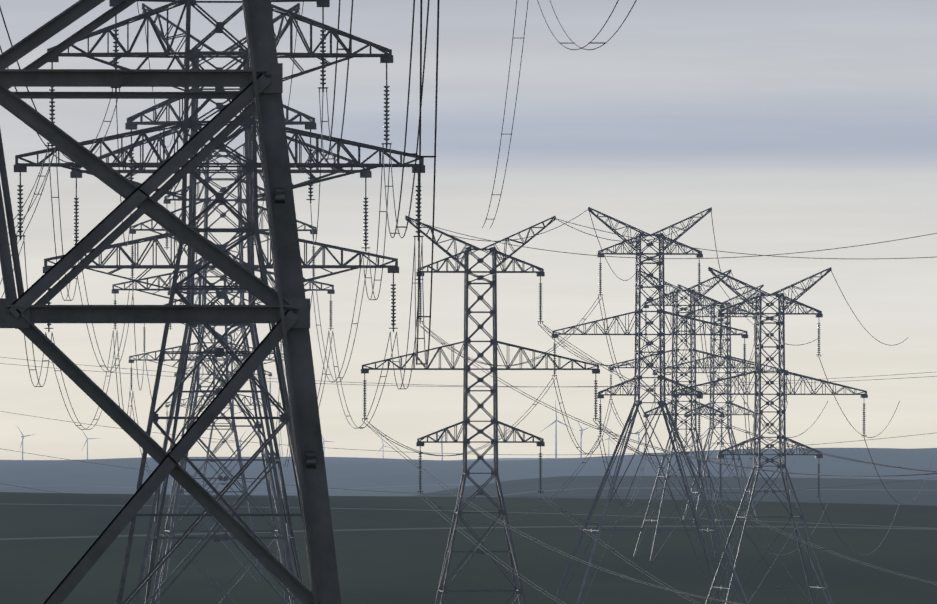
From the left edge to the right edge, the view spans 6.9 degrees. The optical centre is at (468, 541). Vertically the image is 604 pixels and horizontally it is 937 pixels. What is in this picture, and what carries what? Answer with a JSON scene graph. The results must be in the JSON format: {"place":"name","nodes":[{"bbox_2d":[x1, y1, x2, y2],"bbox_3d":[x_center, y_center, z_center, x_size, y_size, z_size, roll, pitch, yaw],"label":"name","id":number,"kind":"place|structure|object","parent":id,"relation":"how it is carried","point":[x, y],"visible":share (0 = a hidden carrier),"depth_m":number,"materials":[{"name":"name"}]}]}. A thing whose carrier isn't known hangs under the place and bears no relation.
{"place":"outdoors","nodes":[
{"label":"outdoors","id":0,"kind":"place"},
{"bbox_2d":[130,323,281,387],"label":"tower insulators","id":1,"kind":"object","parent":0,"point":[144,347],"visible":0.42,"depth_m":1318.98,"materials":[{"name":"black ceramic"}]},
{"bbox_2d":[17,29,421,234],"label":"tower insulators","id":2,"kind":"object","parent":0,"point":[20,198],"visible":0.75,"depth_m":539.58,"materials":[{"name":"black ceramic"}]},
{"bbox_2d":[46,149,395,326],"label":"tower insulators","id":3,"kind":"object","parent":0,"point":[310,196],"visible":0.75,"depth_m":622.15,"materials":[{"name":"black ceramic"}]},
{"bbox_2d":[166,367,279,424],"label":"tower insulators","id":4,"kind":"object","parent":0,"point":[270,397],"visible":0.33,"depth_m":1915.46,"materials":[{"name":"black ceramic"}]},
{"bbox_2d":[114,230,332,327],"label":"tower insulators","id":5,"kind":"object","parent":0,"point":[313,275],"visible":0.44,"depth_m":995.01,"materials":[{"name":"black ceramic"}]},
{"bbox_2d":[0,448,936,603],"bbox_3d":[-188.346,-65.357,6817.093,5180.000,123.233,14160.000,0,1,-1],"label":"ground","id":6,"kind":"structure","parent":0,"point":[390,543],"depth_m":1501.27,"materials":[{"name":"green plant"}]},
{"bbox_2d":[17,426,34,459],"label":"wind turbine","id":7,"kind":"object","parent":6,"relation":"on","point":[23,436],"visible":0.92,"depth_m":9487.78,"materials":[{"name":"grey metal"}]},
{"bbox_2d":[81,432,98,458],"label":"wind turbine","id":8,"kind":"object","parent":6,"relation":"on","point":[87,443],"visible":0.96,"depth_m":9788.98,"materials":[{"name":"grey metal"}]},
{"bbox_2d":[0,0,340,603],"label":"tower","id":9,"kind":"structure","parent":6,"relation":"on","point":[285,308],"depth_m":109.96,"materials":[{"name":"metal"}]},
{"bbox_2d":[129,239,283,581],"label":"tower","id":10,"kind":"structure","parent":6,"relation":"on","point":[181,491],"depth_m":1317.91,"materials":[{"name":"metal"}]},
{"bbox_2d":[14,0,424,603],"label":"tower","id":11,"kind":"structure","parent":6,"relation":"on","point":[186,123],"depth_m":538.00,"materials":[{"name":"metal"}]},
{"bbox_2d":[43,3,398,603],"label":"tower","id":12,"kind":"structure","parent":6,"relation":"on","point":[191,266],"depth_m":621.33,"materials":[{"name":"metal"}]},
{"bbox_2d":[111,129,334,603],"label":"tower","id":13,"kind":"structure","parent":6,"relation":"on","point":[239,200],"depth_m":992.70,"materials":[{"name":"metal"}]},
{"bbox_2d":[165,327,280,494],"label":"tower","id":14,"kind":"structure","parent":6,"relation":"on","point":[233,405],"depth_m":1913.24,"materials":[{"name":"metal"}]},
{"bbox_2d":[430,430,446,459],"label":"wind turbine","id":15,"kind":"object","parent":6,"relation":"on","point":[441,444],"visible":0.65,"depth_m":10001.31,"materials":[{"name":"grey metal"}]},
{"bbox_2d":[16,88,866,497],"bbox_3d":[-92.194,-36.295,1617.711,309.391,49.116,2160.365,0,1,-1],"label":"line hardware","id":16,"kind":"object","parent":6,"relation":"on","point":[414,240],"visible":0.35,"depth_m":899.32,"materials":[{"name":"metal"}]},
{"bbox_2d":[0,0,936,603],"bbox_3d":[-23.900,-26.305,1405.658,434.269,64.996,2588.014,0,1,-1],"label":"conductors","id":17,"kind":"object","parent":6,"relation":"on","point":[534,404],"visible":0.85,"depth_m":775.24,"materials":[{"name":"grey metal"}]},
{"bbox_2d":[361,216,599,603],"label":"tower","id":18,"kind":"structure","parent":6,"relation":"on","point":[494,342],"depth_m":898.99,"materials":[{"name":"metal"}]},
{"bbox_2d":[539,402,574,458],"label":"wind turbine","id":19,"kind":"object","parent":6,"relation":"on","point":[556,420],"visible":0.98,"depth_m":9204.34,"materials":[{"name":"grey metal"}]},
{"bbox_2d":[577,421,589,457],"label":"wind turbine","id":20,"kind":"object","parent":6,"relation":"on","point":[581,439],"visible":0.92,"depth_m":9905.86,"materials":[{"name":"grey metal"}]},
{"bbox_2d":[551,207,747,603],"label":"tower","id":21,"kind":"structure","parent":6,"relation":"on","point":[660,377],"depth_m":1085.06,"materials":[{"name":"metal"}]},
{"bbox_2d":[608,269,758,560],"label":"tower","id":22,"kind":"structure","parent":6,"relation":"on","point":[675,306],"depth_m":1400.60,"materials":[{"name":"metal"}]},
{"bbox_2d":[652,284,788,522],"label":"tower","id":23,"kind":"structure","parent":6,"relation":"on","point":[714,339],"depth_m":1560.83,"materials":[{"name":"metal"}]},
{"bbox_2d":[671,267,867,603],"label":"tower","id":24,"kind":"structure","parent":6,"relation":"on","point":[760,295],"depth_m":1085.50,"materials":[{"name":"metal"}]},
{"bbox_2d":[0,0,936,459],"label":"sky","id":25,"kind":"structure","parent":0,"point":[804,126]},
{"bbox_2d":[363,283,597,490],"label":"tower insulators","id":26,"kind":"object","parent":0,"point":[540,456],"visible":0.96,"depth_m":900.32,"materials":[{"name":"black ceramic"}]},
{"bbox_2d":[553,263,745,434],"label":"tower insulators","id":27,"kind":"object","parent":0,"point":[699,292],"visible":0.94,"depth_m":1086.38,"materials":[{"name":"black ceramic"}]},
{"bbox_2d":[610,314,757,445],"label":"tower insulators","id":28,"kind":"object","parent":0,"point":[721,433],"visible":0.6,"depth_m":1400.08,"materials":[{"name":"black ceramic"}]},
{"bbox_2d":[654,323,786,442],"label":"tower insulators","id":29,"kind":"object","parent":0,"point":[686,344],"visible":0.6,"depth_m":1560.61,"materials":[{"name":"black ceramic"}]},
{"bbox_2d":[674,323,865,494],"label":"tower insulators","id":30,"kind":"object","parent":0,"point":[818,466],"visible":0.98,"depth_m":1087.07,"materials":[{"name":"black ceramic"}]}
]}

